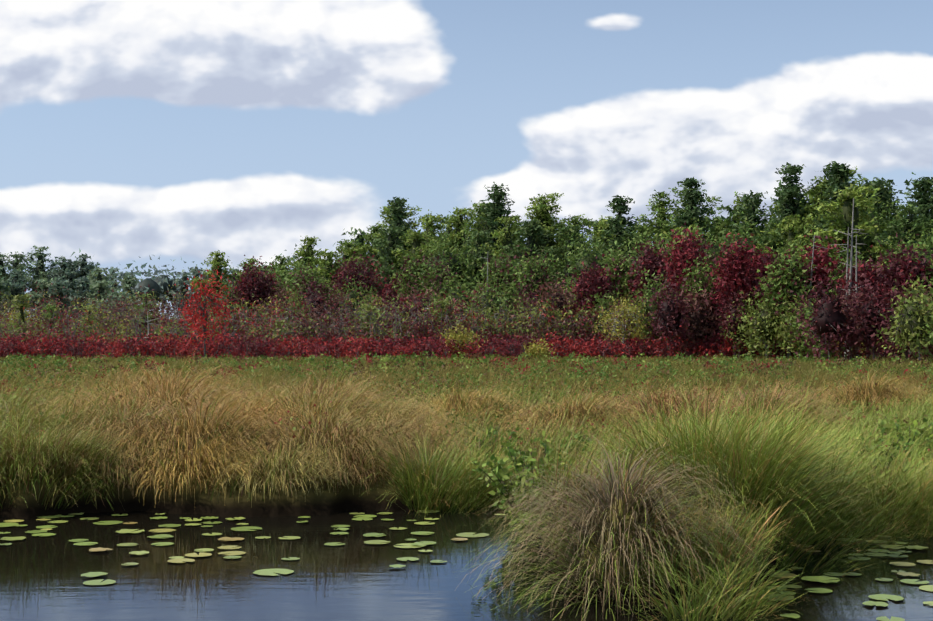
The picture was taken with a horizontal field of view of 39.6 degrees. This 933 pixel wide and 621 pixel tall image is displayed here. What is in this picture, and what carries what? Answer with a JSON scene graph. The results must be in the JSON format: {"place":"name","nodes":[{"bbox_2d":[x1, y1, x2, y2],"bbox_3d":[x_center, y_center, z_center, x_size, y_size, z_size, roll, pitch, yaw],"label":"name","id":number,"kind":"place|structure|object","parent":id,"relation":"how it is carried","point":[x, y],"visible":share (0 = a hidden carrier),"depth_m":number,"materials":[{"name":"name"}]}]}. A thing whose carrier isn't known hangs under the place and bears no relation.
{"place":"outdoors","nodes":[
{"label":"outdoors","id":0,"kind":"place"},
{"bbox_2d":[0,320,930,616],"bbox_3d":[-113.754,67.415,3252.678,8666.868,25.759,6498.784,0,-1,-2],"label":"grass","id":1,"kind":"structure","parent":0,"point":[338,496],"depth_m":13.23,"materials":[{"name":"green plant"}]},
{"bbox_2d":[0,286,36,341],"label":"bog shrubs","id":2,"kind":"object","parent":1,"relation":"on","point":[7,327],"visible":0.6,"depth_m":143.40,"materials":[{"name":"green plant"}]},
{"bbox_2d":[0,268,40,316],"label":"tree","id":3,"kind":"object","parent":1,"relation":"on","point":[16,288],"visible":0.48,"depth_m":226.53,"materials":[{"name":"green plant"}]},
{"bbox_2d":[11,293,36,341],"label":"tree","id":4,"kind":"object","parent":1,"relation":"on","point":[20,306],"visible":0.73,"depth_m":148.24,"materials":[{"name":"green plant"}]},
{"bbox_2d":[19,245,59,322],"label":"tree","id":5,"kind":"object","parent":1,"relation":"on","point":[38,271],"visible":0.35,"depth_m":250.63,"materials":[{"name":"green plant"}]},
{"bbox_2d":[44,279,78,312],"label":"tree","id":6,"kind":"object","parent":1,"relation":"on","point":[57,286],"visible":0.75,"depth_m":219.42,"materials":[{"name":"green plant"}]},
{"bbox_2d":[46,256,82,326],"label":"tree","id":7,"kind":"object","parent":1,"relation":"on","point":[61,274],"visible":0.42,"depth_m":248.53,"materials":[{"name":"green plant"}]},
{"bbox_2d":[66,253,99,310],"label":"tree","id":8,"kind":"object","parent":1,"relation":"on","point":[85,268],"visible":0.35,"depth_m":250.57,"materials":[{"name":"green plant"}]},
{"bbox_2d":[0,321,198,358],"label":"shrubs","id":9,"kind":"object","parent":1,"relation":"on","point":[116,348],"visible":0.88,"depth_m":109.82,"materials":[{"name":"red plant"}]},
{"bbox_2d":[0,278,233,355],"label":"shrubs","id":10,"kind":"object","parent":1,"relation":"on","point":[68,322],"visible":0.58,"depth_m":143.11,"materials":[{"name":"green plant"}]},
{"bbox_2d":[123,255,173,309],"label":"tree","id":11,"kind":"object","parent":1,"relation":"on","point":[152,283],"visible":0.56,"depth_m":404.74,"materials":[{"name":"green plant"}]},
{"bbox_2d":[174,266,234,356],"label":"tree","id":12,"kind":"object","parent":1,"relation":"on","point":[203,318],"visible":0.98,"depth_m":102.78,"materials":[{"name":"red plant"}]},
{"bbox_2d":[188,250,237,306],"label":"tree","id":13,"kind":"object","parent":1,"relation":"on","point":[215,261],"visible":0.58,"depth_m":205.47,"materials":[{"name":"green plant"}]},
{"bbox_2d":[228,255,283,318],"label":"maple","id":14,"kind":"object","parent":1,"relation":"on","point":[250,283],"visible":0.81,"depth_m":160.08,"materials":[{"name":"red plant"}]},
{"bbox_2d":[168,321,374,358],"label":"shrubs","id":15,"kind":"object","parent":1,"relation":"on","point":[253,348],"visible":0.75,"depth_m":109.65,"materials":[{"name":"red plant"}]},
{"bbox_2d":[287,235,324,298],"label":"tree","id":16,"kind":"object","parent":1,"relation":"on","point":[307,253],"visible":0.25,"depth_m":186.09,"materials":[{"name":"green plant"}]},
{"bbox_2d":[279,263,333,308],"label":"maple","id":17,"kind":"object","parent":1,"relation":"on","point":[304,278],"visible":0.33,"depth_m":157.23,"materials":[{"name":"green plant"}]},
{"bbox_2d":[169,286,445,355],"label":"shrubs","id":18,"kind":"object","parent":1,"relation":"on","point":[320,326],"visible":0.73,"depth_m":124.70,"materials":[{"name":"green plant"}]},
{"bbox_2d":[296,274,333,338],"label":"edge tree","id":19,"kind":"object","parent":1,"relation":"on","point":[311,296],"visible":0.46,"depth_m":148.97,"materials":[{"name":"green plant"}]},
{"bbox_2d":[305,249,348,318],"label":"tree","id":20,"kind":"object","parent":1,"relation":"on","point":[327,262],"visible":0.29,"depth_m":172.04,"materials":[{"name":"green plant"}]},
{"bbox_2d":[319,251,389,304],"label":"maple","id":21,"kind":"object","parent":1,"relation":"on","point":[368,281],"visible":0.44,"depth_m":154.99,"materials":[{"name":"red plant"}]},
{"bbox_2d":[355,225,410,296],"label":"tree","id":22,"kind":"object","parent":1,"relation":"on","point":[389,245],"visible":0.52,"depth_m":165.95,"materials":[{"name":"green plant"}]},
{"bbox_2d":[360,199,423,284],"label":"tree","id":23,"kind":"object","parent":1,"relation":"on","point":[385,212],"visible":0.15,"depth_m":186.71,"materials":[{"name":"green plant"}]},
{"bbox_2d":[372,197,415,288],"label":"tree","id":24,"kind":"object","parent":1,"relation":"on","point":[397,206],"visible":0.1,"depth_m":176.73,"materials":[{"name":"green plant"}]},
{"bbox_2d":[384,249,439,309],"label":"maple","id":25,"kind":"object","parent":1,"relation":"on","point":[409,276],"visible":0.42,"depth_m":149.36,"materials":[{"name":"green plant"}]},
{"bbox_2d":[386,229,441,283],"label":"tree","id":26,"kind":"object","parent":1,"relation":"on","point":[417,237],"visible":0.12,"depth_m":163.60,"materials":[{"name":"green plant"}]},
{"bbox_2d":[400,209,465,272],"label":"tree","id":27,"kind":"object","parent":1,"relation":"on","point":[430,220],"visible":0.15,"depth_m":173.34,"materials":[{"name":"green plant"}]},
{"bbox_2d":[412,253,466,304],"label":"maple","id":28,"kind":"object","parent":1,"relation":"on","point":[435,277],"visible":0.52,"depth_m":147.22,"materials":[{"name":"green plant"}]},
{"bbox_2d":[339,324,541,358],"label":"shrubs","id":29,"kind":"object","parent":1,"relation":"on","point":[503,346],"visible":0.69,"depth_m":110.10,"materials":[{"name":"red plant"}]},
{"bbox_2d":[416,218,482,292],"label":"tree","id":30,"kind":"object","parent":1,"relation":"on","point":[460,266],"visible":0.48,"depth_m":159.06,"materials":[{"name":"green plant"}]},
{"bbox_2d":[436,207,475,293],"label":"tree","id":31,"kind":"object","parent":1,"relation":"on","point":[459,219],"visible":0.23,"depth_m":182.05,"materials":[{"name":"green plant"}]},
{"bbox_2d":[431,269,481,325],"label":"edge tree","id":32,"kind":"object","parent":1,"relation":"on","point":[458,296],"visible":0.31,"depth_m":136.07,"materials":[{"name":"green plant"}]},
{"bbox_2d":[437,322,487,357],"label":"shrub","id":33,"kind":"object","parent":1,"relation":"on","point":[456,337],"visible":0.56,"depth_m":111.52,"materials":[{"name":"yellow plant"}]},
{"bbox_2d":[0,348,932,620],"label":"tussock sedge","id":34,"kind":"object","parent":1,"relation":"on","point":[858,504],"visible":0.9,"depth_m":13.24,"materials":[{"name":"green plant"}]},
{"bbox_2d":[0,367,932,581],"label":"sedge","id":35,"kind":"object","parent":1,"relation":"on","point":[917,415],"visible":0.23,"depth_m":14.23,"materials":[{"name":"green plant"}]},
{"bbox_2d":[0,354,932,403],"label":"meadow","id":36,"kind":"structure","parent":1,"relation":"on","point":[825,379],"depth_m":50.88,"materials":[{"name":"plant"}]},
{"bbox_2d":[0,351,932,469],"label":"low plants","id":37,"kind":"object","parent":1,"relation":"on","point":[422,369],"visible":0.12,"depth_m":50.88,"materials":[{"name":"green plant"}]},
{"bbox_2d":[0,350,932,490],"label":"low plants","id":38,"kind":"object","parent":1,"relation":"on","point":[398,362],"visible":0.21,"depth_m":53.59,"materials":[{"name":"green plant"}]},
{"bbox_2d":[457,229,495,295],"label":"tree","id":39,"kind":"object","parent":1,"relation":"on","point":[478,241],"visible":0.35,"depth_m":161.93,"materials":[{"name":"green plant"}]},
{"bbox_2d":[455,274,514,331],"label":"edge tree","id":40,"kind":"object","parent":1,"relation":"on","point":[493,298],"visible":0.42,"depth_m":132.24,"materials":[{"name":"green plant"}]},
{"bbox_2d":[451,426,523,463],"bbox_3d":[0.221,1.688,15.696,0.906,0.548,0.740,0,-1,-2],"label":"bog bush","id":41,"kind":"object","parent":1,"relation":"on","point":[497,431],"visible":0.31,"depth_m":15.57,"materials":[{"name":"green plant"}]},
{"bbox_2d":[458,200,525,260],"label":"tree","id":42,"kind":"object","parent":1,"relation":"on","point":[473,226],"visible":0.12,"depth_m":171.23,"materials":[{"name":"green plant"}]},
{"bbox_2d":[377,285,610,348],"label":"shrubs","id":43,"kind":"object","parent":1,"relation":"on","point":[488,324],"visible":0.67,"depth_m":122.62,"materials":[{"name":"green plant"}]},
{"bbox_2d":[465,182,522,335],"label":"tree","id":44,"kind":"object","parent":1,"relation":"on","point":[495,209],"visible":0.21,"depth_m":166.31,"materials":[{"name":"green plant"}]},
{"bbox_2d":[472,248,522,303],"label":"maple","id":45,"kind":"object","parent":1,"relation":"on","point":[498,270],"visible":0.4,"depth_m":143.88,"materials":[{"name":"green plant"}]},
{"bbox_2d":[472,216,524,295],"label":"tree","id":46,"kind":"object","parent":1,"relation":"on","point":[507,236],"visible":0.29,"depth_m":161.10,"materials":[{"name":"green plant"}]},
{"bbox_2d":[470,439,581,535],"bbox_3d":[0.613,1.697,11.796,1.166,1.026,1.122,0,-1,-2],"label":"bog bush","id":47,"kind":"object","parent":1,"relation":"on","point":[499,475],"visible":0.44,"depth_m":11.74,"materials":[{"name":"green plant"}]},
{"bbox_2d":[496,220,565,287],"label":"tree","id":48,"kind":"object","parent":1,"relation":"on","point":[532,231],"visible":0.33,"depth_m":151.34,"materials":[{"name":"green plant"}]},
{"bbox_2d":[501,244,561,313],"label":"shrub","id":49,"kind":"object","parent":1,"relation":"on","point":[531,269],"visible":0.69,"depth_m":137.80,"materials":[{"name":"green plant"}]},
{"bbox_2d":[517,193,585,286],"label":"tree","id":50,"kind":"object","parent":1,"relation":"on","point":[541,213],"visible":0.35,"depth_m":173.03,"materials":[{"name":"green plant"}]},
{"bbox_2d":[530,273,584,323],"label":"edge tree","id":51,"kind":"object","parent":1,"relation":"on","point":[560,302],"visible":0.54,"depth_m":125.47,"materials":[{"name":"red plant"}]},
{"bbox_2d":[539,224,589,296],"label":"tree","id":52,"kind":"object","parent":1,"relation":"on","point":[565,238],"visible":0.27,"depth_m":157.47,"materials":[{"name":"green plant"}]},
{"bbox_2d":[534,430,604,463],"bbox_3d":[1.175,1.621,14.734,0.832,0.546,0.559,0,-1,19],"label":"bog bush","id":53,"kind":"object","parent":1,"relation":"on","point":[567,438],"visible":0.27,"depth_m":14.59,"materials":[{"name":"green plant"}]},
{"bbox_2d":[549,224,624,295],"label":"tree","id":54,"kind":"object","parent":1,"relation":"on","point":[588,258],"visible":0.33,"depth_m":142.96,"materials":[{"name":"green plant"}]},
{"bbox_2d":[562,254,620,322],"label":"shrub","id":55,"kind":"object","parent":1,"relation":"on","point":[595,280],"visible":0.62,"depth_m":126.51,"materials":[{"name":"red plant"}]},
{"bbox_2d":[518,325,715,359],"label":"bog shrubs","id":56,"kind":"object","parent":1,"relation":"on","point":[607,349],"visible":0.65,"depth_m":110.24,"materials":[{"name":"red plant"}]},
{"bbox_2d":[598,238,642,307],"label":"shrub","id":57,"kind":"object","parent":1,"relation":"on","point":[618,264],"visible":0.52,"depth_m":129.66,"materials":[{"name":"green plant"}]},
{"bbox_2d":[597,195,644,268],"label":"tree","id":58,"kind":"object","parent":1,"relation":"on","point":[620,206],"visible":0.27,"depth_m":152.83,"materials":[{"name":"green plant"}]},
{"bbox_2d":[594,292,652,355],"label":"shrub","id":59,"kind":"object","parent":1,"relation":"on","point":[632,319],"visible":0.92,"depth_m":112.01,"materials":[{"name":"green plant"}]},
{"bbox_2d":[607,220,676,288],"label":"tree","id":60,"kind":"object","parent":1,"relation":"on","point":[639,238],"visible":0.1,"depth_m":138.10,"materials":[{"name":"green plant"}]},
{"bbox_2d":[624,237,681,305],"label":"shrub","id":61,"kind":"object","parent":1,"relation":"on","point":[651,262],"visible":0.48,"depth_m":126.38,"materials":[{"name":"red plant"}]},
{"bbox_2d":[627,268,684,357],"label":"edge tree","id":62,"kind":"object","parent":1,"relation":"on","point":[647,308],"visible":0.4,"depth_m":112.92,"materials":[{"name":"green plant"}]},
{"bbox_2d":[634,190,681,257],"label":"tree","id":63,"kind":"object","parent":1,"relation":"on","point":[660,209],"visible":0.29,"depth_m":160.55,"materials":[{"name":"green plant"}]},
{"bbox_2d":[639,270,698,355],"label":"edge tree","id":64,"kind":"object","parent":1,"relation":"on","point":[669,312],"visible":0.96,"depth_m":109.35,"materials":[{"name":"red plant"}]},
{"bbox_2d":[555,285,787,356],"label":"bog shrubs","id":65,"kind":"object","parent":1,"relation":"on","point":[589,323],"visible":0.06,"depth_m":121.75,"materials":[{"name":"green plant"}]},
{"bbox_2d":[655,177,715,255],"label":"tree","id":66,"kind":"object","parent":1,"relation":"on","point":[692,197],"visible":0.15,"depth_m":145.18,"materials":[{"name":"green plant"}]},
{"bbox_2d":[651,185,722,246],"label":"tree","id":67,"kind":"object","parent":1,"relation":"on","point":[665,226],"visible":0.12,"depth_m":149.16,"materials":[{"name":"green plant"}]},
{"bbox_2d":[657,222,718,307],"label":"shrub","id":68,"kind":"object","parent":1,"relation":"on","point":[687,251],"visible":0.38,"depth_m":117.34,"materials":[{"name":"red plant"}]},
{"bbox_2d":[673,279,723,354],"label":"edge tree","id":69,"kind":"object","parent":1,"relation":"on","point":[699,323],"visible":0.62,"depth_m":111.34,"materials":[{"name":"red plant"}]},
{"bbox_2d":[677,242,726,318],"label":"shrub","id":70,"kind":"object","parent":1,"relation":"on","point":[701,274],"visible":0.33,"depth_m":113.81,"materials":[{"name":"green plant"}]},
{"bbox_2d":[681,280,730,346],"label":"edge tree","id":71,"kind":"object","parent":1,"relation":"on","point":[714,307],"visible":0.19,"depth_m":112.37,"materials":[{"name":"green plant"}]},
{"bbox_2d":[667,217,755,296],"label":"tree","id":72,"kind":"object","parent":1,"relation":"on","point":[715,249],"visible":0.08,"depth_m":131.10,"materials":[{"name":"green plant"}]},
{"bbox_2d":[706,279,758,358],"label":"edge tree","id":73,"kind":"object","parent":1,"relation":"on","point":[735,310],"visible":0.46,"depth_m":108.50,"materials":[{"name":"green plant"}]},
{"bbox_2d":[704,233,770,355],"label":"maple","id":74,"kind":"object","parent":1,"relation":"on","point":[734,273],"visible":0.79,"depth_m":109.80,"materials":[{"name":"red plant"}]},
{"bbox_2d":[722,190,771,241],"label":"tree","id":75,"kind":"object","parent":1,"relation":"on","point":[752,212],"visible":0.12,"depth_m":138.87,"materials":[{"name":"green plant"}]},
{"bbox_2d":[706,211,787,259],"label":"tree","id":76,"kind":"object","parent":1,"relation":"on","point":[742,234],"visible":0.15,"depth_m":133.97,"materials":[{"name":"green plant"}]},
{"bbox_2d":[727,285,790,359],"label":"edge tree","id":77,"kind":"object","parent":1,"relation":"on","point":[762,322],"visible":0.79,"depth_m":104.73,"materials":[{"name":"green plant"}]},
{"bbox_2d":[747,213,815,311],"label":"tree","id":78,"kind":"object","parent":1,"relation":"on","point":[793,226],"visible":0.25,"depth_m":131.03,"materials":[{"name":"green plant"}]},
{"bbox_2d":[747,162,821,254],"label":"tree","id":79,"kind":"object","parent":1,"relation":"on","point":[787,193],"visible":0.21,"depth_m":134.36,"materials":[{"name":"green plant"}]},
{"bbox_2d":[689,329,880,358],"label":"bog shrubs","id":80,"kind":"object","parent":1,"relation":"on","point":[716,348],"visible":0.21,"depth_m":109.91,"materials":[{"name":"red plant"}]},
{"bbox_2d":[753,241,820,358],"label":"shrub","id":81,"kind":"object","parent":1,"relation":"on","point":[786,276],"visible":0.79,"depth_m":104.41,"materials":[{"name":"green plant"}]},
{"bbox_2d":[766,286,819,359],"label":"edge tree","id":82,"kind":"object","parent":1,"relation":"on","point":[793,316],"visible":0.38,"depth_m":102.34,"materials":[{"name":"green plant"}]},
{"bbox_2d":[778,176,833,244],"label":"tree","id":83,"kind":"object","parent":1,"relation":"on","point":[816,190],"visible":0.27,"depth_m":133.26,"materials":[{"name":"green plant"}]},
{"bbox_2d":[785,230,845,355],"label":"shrub","id":84,"kind":"object","parent":1,"relation":"on","point":[821,260],"visible":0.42,"depth_m":105.62,"materials":[{"name":"red plant"}]},
{"bbox_2d":[785,293,848,360],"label":"edge tree","id":85,"kind":"object","parent":1,"relation":"on","point":[794,324],"visible":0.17,"depth_m":97.60,"materials":[{"name":"green plant"}]},
{"bbox_2d":[784,267,870,359],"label":"edge tree","id":86,"kind":"object","parent":1,"relation":"on","point":[829,320],"visible":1,"depth_m":93.02,"materials":[{"name":"red plant"}]},
{"bbox_2d":[800,161,866,250],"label":"tree","id":87,"kind":"object","parent":1,"relation":"on","point":[836,174],"visible":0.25,"depth_m":128.96,"materials":[{"name":"green plant"}]},
{"bbox_2d":[813,244,871,296],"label":"shrub","id":88,"kind":"object","parent":1,"relation":"on","point":[837,273],"visible":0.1,"depth_m":104.57,"materials":[{"name":"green plant"}]},
{"bbox_2d":[792,184,900,269],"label":"tree","id":89,"kind":"object","parent":1,"relation":"on","point":[844,211],"visible":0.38,"depth_m":117.98,"materials":[{"name":"green plant"}]},
{"bbox_2d":[827,244,890,356],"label":"shrub","id":90,"kind":"object","parent":1,"relation":"on","point":[868,271],"visible":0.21,"depth_m":100.24,"materials":[{"name":"red plant"}]},
{"bbox_2d":[817,192,924,277],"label":"tree","id":91,"kind":"object","parent":1,"relation":"on","point":[880,220],"visible":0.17,"depth_m":120.67,"materials":[{"name":"green plant"}]},
{"bbox_2d":[830,433,914,491],"bbox_3d":[4.050,1.562,13.041,0.839,0.705,0.576,-1,-2,29],"label":"bog bush","id":92,"kind":"object","parent":1,"relation":"on","point":[878,441],"visible":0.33,"depth_m":12.96,"materials":[{"name":"green plant"}]},
{"bbox_2d":[836,264,911,360],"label":"edge tree","id":93,"kind":"object","parent":1,"relation":"on","point":[865,325],"visible":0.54,"depth_m":94.92,"materials":[{"name":"red plant"}]},
{"bbox_2d":[860,177,904,232],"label":"tree","id":94,"kind":"object","parent":1,"relation":"on","point":[884,195],"visible":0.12,"depth_m":124.01,"materials":[{"name":"green plant"}]},
{"bbox_2d":[859,277,932,359],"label":"edge tree","id":95,"kind":"object","parent":1,"relation":"on","point":[884,324],"visible":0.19,"depth_m":91.93,"materials":[{"name":"green plant"}]},
{"bbox_2d":[863,232,932,358],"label":"maple","id":96,"kind":"object","parent":1,"relation":"on","point":[901,271],"visible":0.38,"depth_m":94.22,"materials":[{"name":"red plant"}]},
{"bbox_2d":[872,201,932,356],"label":"tree","id":97,"kind":"object","parent":1,"relation":"on","point":[910,221],"visible":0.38,"depth_m":111.67,"materials":[{"name":"green plant"}]},
{"bbox_2d":[873,274,932,361],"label":"edge tree","id":98,"kind":"object","parent":1,"relation":"on","point":[911,319],"visible":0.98,"depth_m":86.97,"materials":[{"name":"green plant"}]},
{"bbox_2d":[876,413,932,456],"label":"bog bush","id":99,"kind":"object","parent":1,"relation":"on","point":[924,431],"visible":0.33,"depth_m":15.59,"materials":[{"name":"green plant"}]},
{"bbox_2d":[876,219,932,279],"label":"tree","id":100,"kind":"object","parent":1,"relation":"on","point":[925,245],"visible":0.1,"depth_m":107.72,"materials":[{"name":"green plant"}]},
{"bbox_2d":[895,172,932,251],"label":"tree","id":101,"kind":"object","parent":1,"relation":"on","point":[923,195],"visible":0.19,"depth_m":119.36,"materials":[{"name":"green plant"}]},
{"bbox_2d":[0,503,932,620],"bbox_3d":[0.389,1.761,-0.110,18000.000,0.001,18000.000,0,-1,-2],"label":"pond water","id":102,"kind":"structure","parent":0,"point":[354,577],"depth_m":9.73,"materials":[{"name":"blue liquid"}]},
{"bbox_2d":[0,510,932,620],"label":"lily pads","id":103,"kind":"object","parent":102,"relation":"on","point":[823,578],"visible":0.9,"depth_m":10.98,"materials":[{"name":"green plant"}]},
{"bbox_2d":[0,0,932,318],"label":"sky","id":104,"kind":"structure","parent":0,"point":[188,130],"materials":[{"name":"blue"}]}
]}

